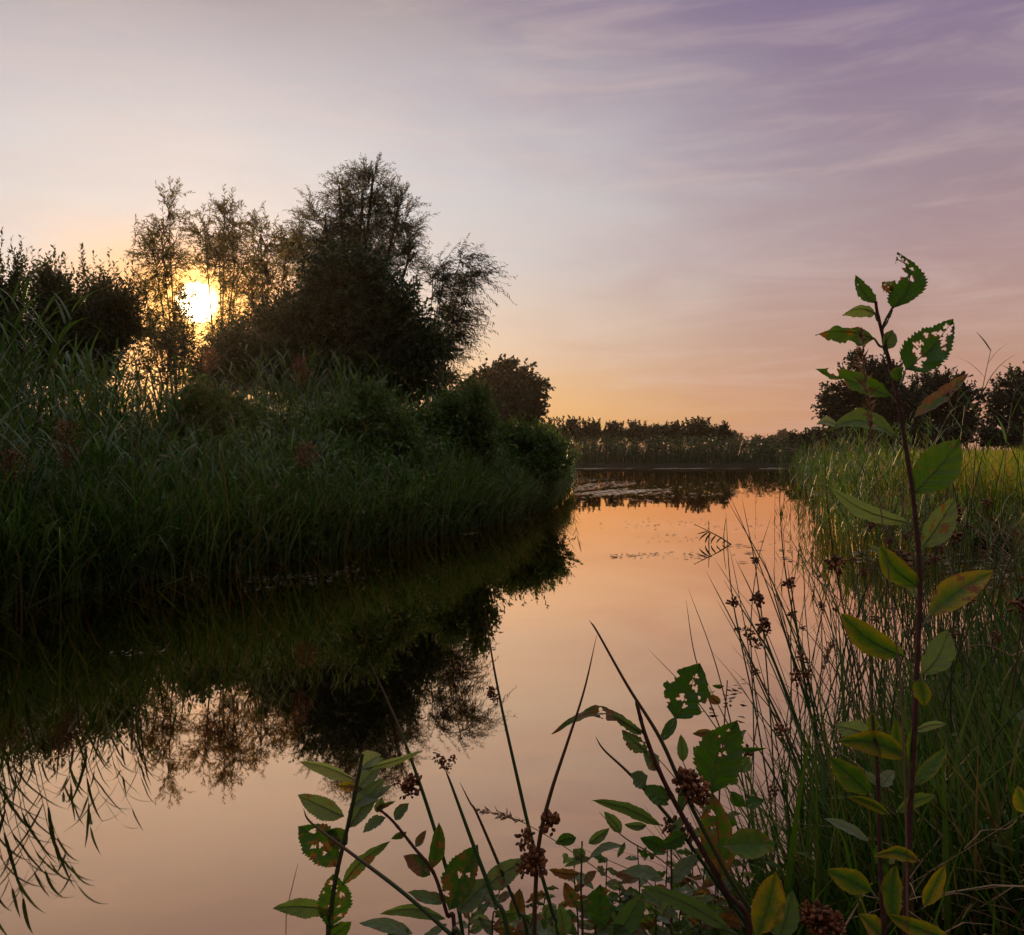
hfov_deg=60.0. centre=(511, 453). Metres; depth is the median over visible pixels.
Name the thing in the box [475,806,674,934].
dry grass
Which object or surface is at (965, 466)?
reed
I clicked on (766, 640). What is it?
soft rush
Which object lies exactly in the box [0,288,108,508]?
reed
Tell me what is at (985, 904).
dry stalk
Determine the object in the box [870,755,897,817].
dry stalk
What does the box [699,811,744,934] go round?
bank herb
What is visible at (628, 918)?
bank herb
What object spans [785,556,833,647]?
soft rush
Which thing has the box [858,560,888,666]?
soft rush
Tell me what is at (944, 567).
soft rush
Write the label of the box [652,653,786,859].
soft rush
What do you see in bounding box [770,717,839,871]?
soft rush
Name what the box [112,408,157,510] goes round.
reed
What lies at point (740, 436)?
tree
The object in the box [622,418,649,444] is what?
hedge shrub
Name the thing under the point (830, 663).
soft rush
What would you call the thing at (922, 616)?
soft rush
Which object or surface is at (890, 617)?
soft rush
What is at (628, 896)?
bank herb
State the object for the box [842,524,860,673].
soft rush
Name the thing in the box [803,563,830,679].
soft rush
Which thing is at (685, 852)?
bank herb
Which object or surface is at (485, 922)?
bank herb
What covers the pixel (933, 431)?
hedge shrub
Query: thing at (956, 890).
dead grass
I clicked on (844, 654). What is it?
soft rush
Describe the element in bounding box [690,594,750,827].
soft rush
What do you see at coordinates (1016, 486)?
reed
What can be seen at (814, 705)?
soft rush
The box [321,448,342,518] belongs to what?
reed
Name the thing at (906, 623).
soft rush
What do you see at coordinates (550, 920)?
bank herb
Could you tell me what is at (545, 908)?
bank herb
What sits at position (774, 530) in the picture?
reed
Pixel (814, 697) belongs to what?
soft rush
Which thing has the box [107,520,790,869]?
drifting weed
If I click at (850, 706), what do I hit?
soft rush
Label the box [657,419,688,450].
hedge shrub
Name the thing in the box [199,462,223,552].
reed
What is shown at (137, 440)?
reed
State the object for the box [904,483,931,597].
soft rush
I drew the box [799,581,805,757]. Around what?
soft rush
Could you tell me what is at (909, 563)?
soft rush
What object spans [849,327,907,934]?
dry grass
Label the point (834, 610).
soft rush
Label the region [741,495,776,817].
soft rush
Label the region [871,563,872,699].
soft rush
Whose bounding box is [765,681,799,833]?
soft rush
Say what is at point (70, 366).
reed
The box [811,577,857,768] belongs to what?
soft rush
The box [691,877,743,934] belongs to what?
bank herb
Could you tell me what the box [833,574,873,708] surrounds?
soft rush
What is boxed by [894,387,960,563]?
reed
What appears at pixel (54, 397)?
reed bed
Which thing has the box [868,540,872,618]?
soft rush
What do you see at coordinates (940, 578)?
soft rush
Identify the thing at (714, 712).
soft rush
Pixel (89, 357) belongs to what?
reed
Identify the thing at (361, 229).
willow tree
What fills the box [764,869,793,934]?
bank herb
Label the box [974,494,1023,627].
soft rush
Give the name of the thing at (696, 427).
hedge shrub
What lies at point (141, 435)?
reed
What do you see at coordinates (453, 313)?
willow tree
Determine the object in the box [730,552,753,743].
soft rush
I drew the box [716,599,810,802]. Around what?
soft rush
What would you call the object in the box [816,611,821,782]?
soft rush
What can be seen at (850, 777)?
willow sapling
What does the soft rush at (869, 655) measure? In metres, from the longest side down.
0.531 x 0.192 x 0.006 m
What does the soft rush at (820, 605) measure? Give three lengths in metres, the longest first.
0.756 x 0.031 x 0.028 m
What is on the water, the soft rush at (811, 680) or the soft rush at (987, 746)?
the soft rush at (811, 680)
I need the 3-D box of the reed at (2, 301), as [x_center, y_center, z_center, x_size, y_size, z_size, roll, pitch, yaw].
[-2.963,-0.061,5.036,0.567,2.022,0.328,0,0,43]
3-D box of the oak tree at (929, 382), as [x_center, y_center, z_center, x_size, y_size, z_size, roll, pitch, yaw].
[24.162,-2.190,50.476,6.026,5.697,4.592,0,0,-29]
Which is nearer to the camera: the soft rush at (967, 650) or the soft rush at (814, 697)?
the soft rush at (967, 650)
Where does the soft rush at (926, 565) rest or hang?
in the water
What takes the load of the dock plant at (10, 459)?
on the ground at (671, 464)
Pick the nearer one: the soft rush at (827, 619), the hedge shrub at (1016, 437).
the soft rush at (827, 619)
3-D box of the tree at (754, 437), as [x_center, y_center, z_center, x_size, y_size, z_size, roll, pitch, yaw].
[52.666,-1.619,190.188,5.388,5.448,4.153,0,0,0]
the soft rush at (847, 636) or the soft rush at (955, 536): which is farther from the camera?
the soft rush at (955, 536)
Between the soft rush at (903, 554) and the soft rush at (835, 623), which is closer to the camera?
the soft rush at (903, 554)
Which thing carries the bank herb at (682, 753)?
on the ground at (671, 464)
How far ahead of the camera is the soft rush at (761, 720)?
2.35 m
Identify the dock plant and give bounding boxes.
[0,443,35,508]
[42,416,91,499]
[193,344,222,431]
[285,352,313,447]
[288,438,320,474]
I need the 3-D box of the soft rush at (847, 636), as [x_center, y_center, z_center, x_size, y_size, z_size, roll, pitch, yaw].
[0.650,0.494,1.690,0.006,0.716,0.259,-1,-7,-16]
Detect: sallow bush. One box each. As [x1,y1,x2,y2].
[0,227,45,400]
[0,244,109,404]
[27,243,163,397]
[108,300,239,407]
[173,316,284,398]
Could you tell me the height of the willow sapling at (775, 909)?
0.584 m
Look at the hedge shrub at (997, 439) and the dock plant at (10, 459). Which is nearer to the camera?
the dock plant at (10, 459)
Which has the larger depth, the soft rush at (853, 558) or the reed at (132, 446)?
the reed at (132, 446)
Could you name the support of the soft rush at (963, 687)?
on the ground at (671, 464)
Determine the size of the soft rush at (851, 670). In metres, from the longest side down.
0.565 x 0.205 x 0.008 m
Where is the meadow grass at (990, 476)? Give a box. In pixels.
[813,444,1023,537]
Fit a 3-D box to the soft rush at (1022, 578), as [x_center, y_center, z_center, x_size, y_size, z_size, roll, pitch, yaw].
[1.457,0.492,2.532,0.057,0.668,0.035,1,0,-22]
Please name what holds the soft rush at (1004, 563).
on the ground at (671, 464)
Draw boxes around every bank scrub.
[158,365,264,451]
[304,372,438,467]
[406,373,517,469]
[490,409,582,489]
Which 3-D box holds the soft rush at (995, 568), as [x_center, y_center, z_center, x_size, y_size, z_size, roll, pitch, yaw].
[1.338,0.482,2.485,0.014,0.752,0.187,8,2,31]
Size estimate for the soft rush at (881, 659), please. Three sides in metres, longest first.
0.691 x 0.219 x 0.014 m
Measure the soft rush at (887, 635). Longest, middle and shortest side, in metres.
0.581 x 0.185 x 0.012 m
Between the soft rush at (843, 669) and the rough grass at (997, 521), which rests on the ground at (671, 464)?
the rough grass at (997, 521)
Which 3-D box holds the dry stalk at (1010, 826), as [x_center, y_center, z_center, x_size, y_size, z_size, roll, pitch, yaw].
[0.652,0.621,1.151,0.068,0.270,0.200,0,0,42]
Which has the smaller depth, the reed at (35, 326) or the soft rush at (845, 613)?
the soft rush at (845, 613)
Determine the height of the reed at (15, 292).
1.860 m
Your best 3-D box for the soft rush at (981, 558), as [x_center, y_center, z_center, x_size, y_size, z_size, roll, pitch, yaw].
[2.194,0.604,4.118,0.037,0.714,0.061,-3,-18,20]
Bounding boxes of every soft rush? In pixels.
[303,808,461,934]
[370,664,464,934]
[432,752,510,934]
[460,783,528,934]
[485,612,559,934]
[514,635,596,934]
[589,620,761,934]
[595,736,746,928]
[635,734,732,876]
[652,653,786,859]
[686,603,760,828]
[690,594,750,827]
[707,573,805,793]
[715,559,821,800]
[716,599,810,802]
[716,656,795,796]
[724,581,831,812]
[725,520,776,840]
[727,490,829,751]
[729,503,825,750]
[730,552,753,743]
[731,645,805,777]
[734,617,774,772]
[736,588,794,709]
[737,563,814,763]
[740,676,822,810]
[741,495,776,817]
[743,652,814,817]
[743,722,813,867]
[747,551,842,759]
[749,629,787,848]
[750,518,770,714]
[756,543,800,725]
[764,560,828,779]
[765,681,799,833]
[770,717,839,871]
[773,569,809,694]
[775,584,813,704]
[776,620,841,713]
[778,479,821,760]
[781,601,865,723]
[783,524,855,711]
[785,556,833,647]
[786,542,837,774]
[786,543,799,808]
[786,582,811,722]
[787,556,851,614]
[787,565,825,787]
[792,858,846,934]
[798,532,893,790]
[798,542,809,656]
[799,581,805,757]
[803,558,859,673]
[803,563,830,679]
[803,666,829,733]
[806,533,854,720]
[808,559,853,719]
[809,627,818,730]
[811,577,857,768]
[812,509,862,614]
[812,660,823,756]
[813,626,839,716]
[815,602,899,882]
[816,575,848,670]
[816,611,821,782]
[817,620,855,718]
[818,540,838,662]
[818,548,822,663]
[823,438,865,722]
[823,483,895,662]
[825,640,841,704]
[826,540,891,698]
[827,572,847,717]
[827,584,886,711]
[828,559,862,748]
[829,578,860,720]
[832,577,839,736]
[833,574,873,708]
[833,611,864,756]
[840,656,851,755]
[842,514,901,752]
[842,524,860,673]
[842,572,855,659]
[843,531,873,693]
[844,519,887,630]
[845,454,921,679]
[845,511,863,665]
[847,587,881,709]
[848,604,868,754]
[852,539,912,656]
[852,567,892,722]
[855,516,880,615]
[856,450,939,676]
[856,519,871,688]
[856,549,908,702]
[857,572,874,716]
[858,465,873,659]
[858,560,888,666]
[860,585,870,698]
[866,491,952,724]
[868,490,944,664]
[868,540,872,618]
[869,509,895,622]
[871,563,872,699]
[872,530,889,626]
[874,560,896,670]
[874,562,913,706]
[875,496,886,716]
[876,525,971,713]
[877,603,882,721]
[882,485,895,628]
[883,476,896,697]
[883,498,897,707]
[884,575,904,703]
[886,545,897,712]
[888,513,917,661]
[888,580,902,704]
[888,598,923,806]
[890,453,1007,694]
[890,495,915,662]
[891,537,907,636]
[898,480,929,627]
[899,531,913,679]
[899,534,916,687]
[900,586,902,666]
[902,465,912,693]
[902,494,942,685]
[902,590,904,677]
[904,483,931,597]
[904,544,921,709]
[909,545,960,662]
[909,565,915,648]
[913,493,936,649]
[917,583,987,825]
[917,705,1023,875]
[921,528,928,621]
[921,542,949,677]
[922,555,932,618]
[922,568,931,634]
[923,612,926,743]
[924,494,932,636]
[926,515,960,634]
[927,493,941,683]
[930,547,969,672]
[933,491,945,689]
[933,616,996,747]
[934,492,941,630]
[935,494,980,622]
[935,546,942,629]
[936,637,1023,720]
[937,408,973,639]
[942,504,976,727]
[943,545,968,773]
[945,613,957,673]
[946,484,963,680]
[947,407,964,690]
[948,490,987,648]
[948,575,976,731]
[949,428,988,770]
[951,616,984,698]
[952,546,1023,697]
[955,550,1023,656]
[956,454,972,650]
[958,544,1010,671]
[968,497,1016,591]
[969,552,1019,734]
[972,437,1010,623]
[973,525,988,603]
[974,474,991,603]
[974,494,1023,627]
[976,509,985,619]
[976,611,980,779]
[978,483,987,646]
[980,585,1023,676]
[982,525,1015,629]
[983,507,1015,642]
[986,527,1022,632]
[987,647,1023,797]
[988,493,1006,649]
[989,533,1023,693]
[994,506,1020,644]
[996,569,1010,689]
[1002,519,1022,596]
[1003,597,1023,742]
[1007,660,1023,716]
[1017,458,1023,506]
[1019,574,1023,640]
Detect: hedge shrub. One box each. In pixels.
[540,417,565,437]
[555,414,581,444]
[574,417,602,455]
[599,420,628,443]
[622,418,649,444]
[639,422,669,442]
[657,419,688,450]
[678,416,717,445]
[710,420,735,444]
[782,425,842,455]
[835,426,882,450]
[876,420,910,451]
[906,421,947,450]
[934,422,981,449]
[972,421,1012,449]
[1007,423,1023,450]
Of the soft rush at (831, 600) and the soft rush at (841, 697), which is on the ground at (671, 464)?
the soft rush at (841, 697)
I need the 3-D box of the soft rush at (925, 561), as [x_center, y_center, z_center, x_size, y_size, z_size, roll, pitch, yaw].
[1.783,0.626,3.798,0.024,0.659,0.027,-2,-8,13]
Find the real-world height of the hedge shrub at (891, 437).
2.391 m
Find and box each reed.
[0,275,45,451]
[0,279,42,431]
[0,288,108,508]
[0,290,71,484]
[0,295,14,362]
[0,295,86,475]
[0,297,59,423]
[0,299,75,500]
[0,307,55,507]
[38,338,90,483]
[38,345,133,586]
[54,364,101,509]
[58,329,112,581]
[67,340,147,527]
[80,359,136,487]
[82,359,121,480]
[87,388,129,488]
[98,369,156,583]
[100,392,149,516]
[109,377,157,511]
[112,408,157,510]
[116,390,157,570]
[145,428,177,497]
[172,441,201,501]
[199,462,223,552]
[208,421,239,477]
[241,447,266,553]
[243,445,261,492]
[253,460,278,564]
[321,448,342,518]
[694,519,730,543]
[774,510,775,550]
[838,503,841,545]
[844,433,881,541]
[854,428,877,542]
[875,421,908,536]
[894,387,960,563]
[911,419,937,519]
[934,334,1013,570]
[936,373,980,570]
[947,394,979,558]
[970,385,1023,569]
[985,365,1023,562]
[993,405,1023,585]
[1011,423,1023,567]
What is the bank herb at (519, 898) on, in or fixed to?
on the ground at (671, 464)
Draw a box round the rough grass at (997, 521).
[886,480,1023,551]
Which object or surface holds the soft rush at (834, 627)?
in the water
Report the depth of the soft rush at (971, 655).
1.78 m
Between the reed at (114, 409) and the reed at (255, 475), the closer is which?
the reed at (114, 409)
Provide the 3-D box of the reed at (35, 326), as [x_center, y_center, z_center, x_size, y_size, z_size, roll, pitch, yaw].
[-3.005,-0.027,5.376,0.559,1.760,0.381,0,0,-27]
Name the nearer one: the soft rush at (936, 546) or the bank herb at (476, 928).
the bank herb at (476, 928)
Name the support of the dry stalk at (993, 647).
on the ground at (671, 464)
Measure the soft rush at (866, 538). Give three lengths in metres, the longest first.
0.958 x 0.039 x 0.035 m
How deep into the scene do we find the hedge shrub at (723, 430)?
71.32 m
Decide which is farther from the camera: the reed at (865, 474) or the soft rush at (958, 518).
the reed at (865, 474)
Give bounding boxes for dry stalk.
[286,865,297,920]
[599,812,696,892]
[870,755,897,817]
[923,893,1023,931]
[962,644,1023,655]
[963,814,1023,848]
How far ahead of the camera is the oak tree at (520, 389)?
43.62 m
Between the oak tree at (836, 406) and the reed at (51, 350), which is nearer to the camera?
the reed at (51, 350)
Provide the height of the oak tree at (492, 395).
5.527 m
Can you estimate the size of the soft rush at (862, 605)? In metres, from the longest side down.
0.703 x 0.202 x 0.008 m
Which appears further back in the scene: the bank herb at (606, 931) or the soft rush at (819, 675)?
the soft rush at (819, 675)
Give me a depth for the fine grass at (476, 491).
11.02 m
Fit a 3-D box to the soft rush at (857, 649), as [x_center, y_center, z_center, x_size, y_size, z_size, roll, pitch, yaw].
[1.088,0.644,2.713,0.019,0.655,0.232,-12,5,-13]
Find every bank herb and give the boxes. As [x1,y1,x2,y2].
[456,908,486,934]
[469,888,524,934]
[493,889,546,934]
[500,912,552,934]
[525,885,558,934]
[541,907,576,934]
[549,828,620,934]
[551,853,597,934]
[578,886,615,934]
[587,854,624,933]
[594,903,647,934]
[596,880,635,934]
[604,812,697,934]
[614,847,660,925]
[640,882,678,934]
[646,849,680,931]
[667,876,690,934]
[676,822,708,918]
[676,895,723,934]
[677,680,770,934]
[678,848,721,934]
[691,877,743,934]
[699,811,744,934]
[720,858,759,919]
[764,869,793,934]
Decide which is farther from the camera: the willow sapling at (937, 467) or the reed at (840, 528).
the reed at (840, 528)
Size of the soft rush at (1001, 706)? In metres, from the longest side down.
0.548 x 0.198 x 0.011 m
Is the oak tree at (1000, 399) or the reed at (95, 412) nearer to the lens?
the reed at (95, 412)
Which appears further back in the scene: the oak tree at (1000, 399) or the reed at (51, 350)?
the oak tree at (1000, 399)
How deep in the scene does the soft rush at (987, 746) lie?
1.30 m
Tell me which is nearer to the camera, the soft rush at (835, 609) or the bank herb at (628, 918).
the bank herb at (628, 918)
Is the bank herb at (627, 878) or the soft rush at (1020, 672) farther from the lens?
the soft rush at (1020, 672)
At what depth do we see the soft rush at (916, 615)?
3.12 m
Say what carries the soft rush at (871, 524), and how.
on the ground at (671, 464)
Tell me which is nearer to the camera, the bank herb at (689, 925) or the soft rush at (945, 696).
the bank herb at (689, 925)
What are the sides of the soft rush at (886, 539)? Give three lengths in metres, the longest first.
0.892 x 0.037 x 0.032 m
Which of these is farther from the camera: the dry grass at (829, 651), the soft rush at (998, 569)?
the soft rush at (998, 569)
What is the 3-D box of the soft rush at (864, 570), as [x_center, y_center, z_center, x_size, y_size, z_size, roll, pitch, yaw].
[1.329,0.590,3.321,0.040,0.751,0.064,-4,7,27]
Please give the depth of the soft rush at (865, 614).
2.92 m
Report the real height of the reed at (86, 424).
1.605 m
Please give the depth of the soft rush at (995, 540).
3.93 m
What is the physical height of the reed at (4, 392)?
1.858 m
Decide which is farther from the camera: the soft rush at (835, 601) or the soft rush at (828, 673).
the soft rush at (835, 601)
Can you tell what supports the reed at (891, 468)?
on the ground at (671, 464)
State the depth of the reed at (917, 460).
7.84 m
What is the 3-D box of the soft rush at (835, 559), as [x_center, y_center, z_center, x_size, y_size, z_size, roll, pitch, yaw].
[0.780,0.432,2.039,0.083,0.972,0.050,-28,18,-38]
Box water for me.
[0,468,1023,934]
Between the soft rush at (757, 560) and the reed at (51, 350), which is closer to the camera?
the soft rush at (757, 560)
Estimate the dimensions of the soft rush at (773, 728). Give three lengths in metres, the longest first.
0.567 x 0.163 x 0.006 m
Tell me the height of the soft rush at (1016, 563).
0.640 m
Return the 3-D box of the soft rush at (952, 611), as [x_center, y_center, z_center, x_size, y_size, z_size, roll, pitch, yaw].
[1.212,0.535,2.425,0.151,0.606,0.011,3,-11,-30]
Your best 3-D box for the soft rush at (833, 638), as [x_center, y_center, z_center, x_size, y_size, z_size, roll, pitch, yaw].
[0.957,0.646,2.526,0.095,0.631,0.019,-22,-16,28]
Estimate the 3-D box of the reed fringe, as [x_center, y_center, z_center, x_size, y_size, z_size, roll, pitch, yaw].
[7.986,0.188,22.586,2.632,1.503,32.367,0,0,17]
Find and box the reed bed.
[0,306,584,607]
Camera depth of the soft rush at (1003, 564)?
2.48 m
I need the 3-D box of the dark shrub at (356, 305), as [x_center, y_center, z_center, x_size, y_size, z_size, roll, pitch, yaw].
[-3.204,-1.767,16.791,4.734,4.901,2.780,0,0,0]
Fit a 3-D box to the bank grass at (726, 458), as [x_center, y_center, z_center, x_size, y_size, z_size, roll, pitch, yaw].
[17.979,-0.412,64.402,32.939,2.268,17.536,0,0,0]
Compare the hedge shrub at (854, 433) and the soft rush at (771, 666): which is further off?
the hedge shrub at (854, 433)
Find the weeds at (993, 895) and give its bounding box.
[729,476,1023,934]
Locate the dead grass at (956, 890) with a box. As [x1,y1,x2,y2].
[588,462,1023,934]
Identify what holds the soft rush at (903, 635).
on the water
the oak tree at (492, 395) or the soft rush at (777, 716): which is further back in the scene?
the oak tree at (492, 395)
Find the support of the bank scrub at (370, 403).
on the ground at (671, 464)
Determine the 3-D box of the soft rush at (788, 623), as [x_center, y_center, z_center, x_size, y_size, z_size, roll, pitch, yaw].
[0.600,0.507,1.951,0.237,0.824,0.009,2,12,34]
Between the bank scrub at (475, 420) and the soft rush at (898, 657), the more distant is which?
the bank scrub at (475, 420)
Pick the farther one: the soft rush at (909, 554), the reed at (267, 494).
the reed at (267, 494)
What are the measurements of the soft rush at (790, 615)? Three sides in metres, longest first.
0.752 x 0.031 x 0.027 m
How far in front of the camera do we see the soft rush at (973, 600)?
1.68 m
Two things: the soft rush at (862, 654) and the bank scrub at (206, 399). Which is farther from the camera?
the bank scrub at (206, 399)
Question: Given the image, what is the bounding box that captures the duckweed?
[441,468,1013,587]
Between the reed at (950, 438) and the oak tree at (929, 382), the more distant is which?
the oak tree at (929, 382)
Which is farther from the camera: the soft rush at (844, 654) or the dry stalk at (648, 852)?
the soft rush at (844, 654)
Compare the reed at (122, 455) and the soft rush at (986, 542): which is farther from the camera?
the reed at (122, 455)
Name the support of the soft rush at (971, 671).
on the ground at (671, 464)
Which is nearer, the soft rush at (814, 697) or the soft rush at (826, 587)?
the soft rush at (814, 697)
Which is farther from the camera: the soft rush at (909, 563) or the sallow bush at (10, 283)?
the sallow bush at (10, 283)
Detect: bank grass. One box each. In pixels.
[565,435,1004,463]
[574,522,1023,934]
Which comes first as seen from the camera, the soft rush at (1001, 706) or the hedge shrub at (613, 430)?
the soft rush at (1001, 706)
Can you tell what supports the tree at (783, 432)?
on the ground at (671, 464)
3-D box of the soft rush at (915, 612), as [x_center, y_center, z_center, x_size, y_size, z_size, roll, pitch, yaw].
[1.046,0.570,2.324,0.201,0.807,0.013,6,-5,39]
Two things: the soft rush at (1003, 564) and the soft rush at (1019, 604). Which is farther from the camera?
the soft rush at (1003, 564)
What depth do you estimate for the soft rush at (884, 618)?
3.58 m
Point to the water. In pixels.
(152, 790)
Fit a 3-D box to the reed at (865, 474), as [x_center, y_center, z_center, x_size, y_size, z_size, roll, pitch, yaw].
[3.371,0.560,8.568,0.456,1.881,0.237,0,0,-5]
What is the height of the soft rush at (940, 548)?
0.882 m
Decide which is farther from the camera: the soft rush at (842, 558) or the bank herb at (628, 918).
the soft rush at (842, 558)
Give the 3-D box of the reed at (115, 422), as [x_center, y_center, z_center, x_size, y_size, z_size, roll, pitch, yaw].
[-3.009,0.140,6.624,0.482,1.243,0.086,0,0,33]
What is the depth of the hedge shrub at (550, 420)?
67.94 m
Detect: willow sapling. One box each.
[273,750,421,934]
[360,797,523,934]
[552,663,799,934]
[815,252,1023,934]
[825,712,894,934]
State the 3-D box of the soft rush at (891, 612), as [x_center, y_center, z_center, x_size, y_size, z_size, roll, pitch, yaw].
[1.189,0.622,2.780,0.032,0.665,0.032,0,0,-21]
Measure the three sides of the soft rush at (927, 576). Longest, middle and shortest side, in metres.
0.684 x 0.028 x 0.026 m
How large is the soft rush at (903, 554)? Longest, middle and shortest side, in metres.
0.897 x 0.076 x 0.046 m
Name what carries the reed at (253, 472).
on the ground at (671, 464)
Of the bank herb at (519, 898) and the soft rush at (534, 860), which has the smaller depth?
the soft rush at (534, 860)
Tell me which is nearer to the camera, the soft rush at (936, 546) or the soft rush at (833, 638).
the soft rush at (833, 638)
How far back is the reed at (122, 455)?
6.11 m
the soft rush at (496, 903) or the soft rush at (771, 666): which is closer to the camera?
the soft rush at (496, 903)
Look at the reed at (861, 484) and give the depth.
8.99 m
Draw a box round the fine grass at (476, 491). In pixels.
[429,438,578,535]
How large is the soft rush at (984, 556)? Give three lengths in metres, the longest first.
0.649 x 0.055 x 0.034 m
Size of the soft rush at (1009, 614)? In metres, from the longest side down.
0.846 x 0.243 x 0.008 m
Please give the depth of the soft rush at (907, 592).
3.79 m
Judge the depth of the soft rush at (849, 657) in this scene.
1.71 m
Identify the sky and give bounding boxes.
[0,0,1023,453]
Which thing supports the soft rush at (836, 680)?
on the ground at (671, 464)
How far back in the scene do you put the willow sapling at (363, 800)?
1.10 m
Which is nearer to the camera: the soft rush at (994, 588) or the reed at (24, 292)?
the soft rush at (994, 588)
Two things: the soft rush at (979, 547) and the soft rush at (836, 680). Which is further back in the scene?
the soft rush at (979, 547)
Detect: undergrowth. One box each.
[558,434,929,460]
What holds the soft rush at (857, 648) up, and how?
on the water
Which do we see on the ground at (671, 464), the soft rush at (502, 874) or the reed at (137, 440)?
the soft rush at (502, 874)
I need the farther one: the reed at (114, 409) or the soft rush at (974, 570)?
the reed at (114, 409)
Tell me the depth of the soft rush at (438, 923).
1.05 m
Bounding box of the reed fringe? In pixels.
[773,411,1023,557]
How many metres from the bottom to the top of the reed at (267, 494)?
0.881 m
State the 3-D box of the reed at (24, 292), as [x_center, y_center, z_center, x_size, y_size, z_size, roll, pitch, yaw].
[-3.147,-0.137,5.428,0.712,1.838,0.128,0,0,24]
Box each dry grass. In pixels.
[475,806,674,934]
[820,639,837,801]
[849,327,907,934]
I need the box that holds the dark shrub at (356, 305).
[232,229,466,411]
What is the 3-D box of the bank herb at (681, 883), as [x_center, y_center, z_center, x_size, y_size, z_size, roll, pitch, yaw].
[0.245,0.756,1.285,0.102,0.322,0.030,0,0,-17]
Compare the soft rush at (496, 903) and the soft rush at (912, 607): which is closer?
the soft rush at (496, 903)
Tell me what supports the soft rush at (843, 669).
on the water
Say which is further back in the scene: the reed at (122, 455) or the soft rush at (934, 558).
the reed at (122, 455)
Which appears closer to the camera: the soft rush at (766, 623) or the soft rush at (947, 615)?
the soft rush at (766, 623)
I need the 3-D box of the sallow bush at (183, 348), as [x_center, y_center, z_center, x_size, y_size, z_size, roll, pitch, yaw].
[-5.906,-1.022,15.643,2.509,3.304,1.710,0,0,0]
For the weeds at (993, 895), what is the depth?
1.26 m
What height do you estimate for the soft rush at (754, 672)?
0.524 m
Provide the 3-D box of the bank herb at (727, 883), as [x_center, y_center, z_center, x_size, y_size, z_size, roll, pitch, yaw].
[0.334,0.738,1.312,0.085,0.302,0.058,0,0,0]
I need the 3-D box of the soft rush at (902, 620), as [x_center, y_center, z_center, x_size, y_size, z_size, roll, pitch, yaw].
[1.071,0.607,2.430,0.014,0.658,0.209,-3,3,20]
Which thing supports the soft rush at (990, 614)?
on the ground at (671, 464)
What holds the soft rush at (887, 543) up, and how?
in the water
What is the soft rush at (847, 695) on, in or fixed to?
on the ground at (671, 464)
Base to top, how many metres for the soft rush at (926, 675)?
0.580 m
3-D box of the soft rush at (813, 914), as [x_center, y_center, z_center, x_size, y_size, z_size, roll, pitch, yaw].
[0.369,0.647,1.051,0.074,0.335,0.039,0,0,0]
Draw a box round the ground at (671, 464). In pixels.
[0,453,1023,600]
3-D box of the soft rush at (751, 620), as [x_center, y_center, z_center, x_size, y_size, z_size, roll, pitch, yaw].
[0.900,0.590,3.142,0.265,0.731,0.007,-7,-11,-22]
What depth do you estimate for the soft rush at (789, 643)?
2.32 m
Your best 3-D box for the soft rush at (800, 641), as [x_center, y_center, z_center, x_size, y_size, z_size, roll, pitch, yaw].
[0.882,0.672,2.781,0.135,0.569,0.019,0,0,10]
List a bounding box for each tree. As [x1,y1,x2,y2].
[119,176,210,401]
[170,184,264,368]
[225,200,309,410]
[268,152,439,358]
[415,233,517,406]
[438,364,506,418]
[451,354,555,428]
[726,430,747,450]
[747,433,767,453]
[762,434,783,452]
[773,427,793,448]
[810,349,928,453]
[896,365,997,446]
[974,361,1023,450]
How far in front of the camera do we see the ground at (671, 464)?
55.42 m
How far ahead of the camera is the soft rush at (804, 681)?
1.85 m
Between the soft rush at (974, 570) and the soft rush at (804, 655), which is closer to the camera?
the soft rush at (804, 655)
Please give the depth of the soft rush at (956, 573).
2.15 m
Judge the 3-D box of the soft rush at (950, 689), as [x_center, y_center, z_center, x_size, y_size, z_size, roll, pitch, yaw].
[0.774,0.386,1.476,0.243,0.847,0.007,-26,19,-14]
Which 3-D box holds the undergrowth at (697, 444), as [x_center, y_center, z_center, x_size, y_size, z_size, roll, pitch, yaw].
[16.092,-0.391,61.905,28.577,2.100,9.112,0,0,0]
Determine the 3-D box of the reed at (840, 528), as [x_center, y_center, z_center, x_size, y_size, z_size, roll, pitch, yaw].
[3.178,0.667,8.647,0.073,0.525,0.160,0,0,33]
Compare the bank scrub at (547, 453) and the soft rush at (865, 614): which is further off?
the bank scrub at (547, 453)
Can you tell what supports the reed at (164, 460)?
on the ground at (671, 464)
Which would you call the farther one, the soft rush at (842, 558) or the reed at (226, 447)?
the reed at (226, 447)
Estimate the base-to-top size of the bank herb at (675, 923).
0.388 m
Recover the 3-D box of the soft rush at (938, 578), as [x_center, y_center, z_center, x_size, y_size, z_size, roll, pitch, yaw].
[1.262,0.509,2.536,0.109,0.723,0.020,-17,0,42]
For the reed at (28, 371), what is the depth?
5.75 m
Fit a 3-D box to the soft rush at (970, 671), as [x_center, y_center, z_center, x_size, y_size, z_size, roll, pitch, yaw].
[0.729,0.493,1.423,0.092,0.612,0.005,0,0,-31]
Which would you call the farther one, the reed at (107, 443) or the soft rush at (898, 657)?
the reed at (107, 443)
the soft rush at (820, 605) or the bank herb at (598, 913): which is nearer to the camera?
the bank herb at (598, 913)
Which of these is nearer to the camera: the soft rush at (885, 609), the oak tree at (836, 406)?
the soft rush at (885, 609)
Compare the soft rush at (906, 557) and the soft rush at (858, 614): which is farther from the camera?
the soft rush at (906, 557)
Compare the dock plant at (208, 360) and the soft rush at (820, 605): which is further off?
the dock plant at (208, 360)
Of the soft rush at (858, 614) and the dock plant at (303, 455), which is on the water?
the soft rush at (858, 614)

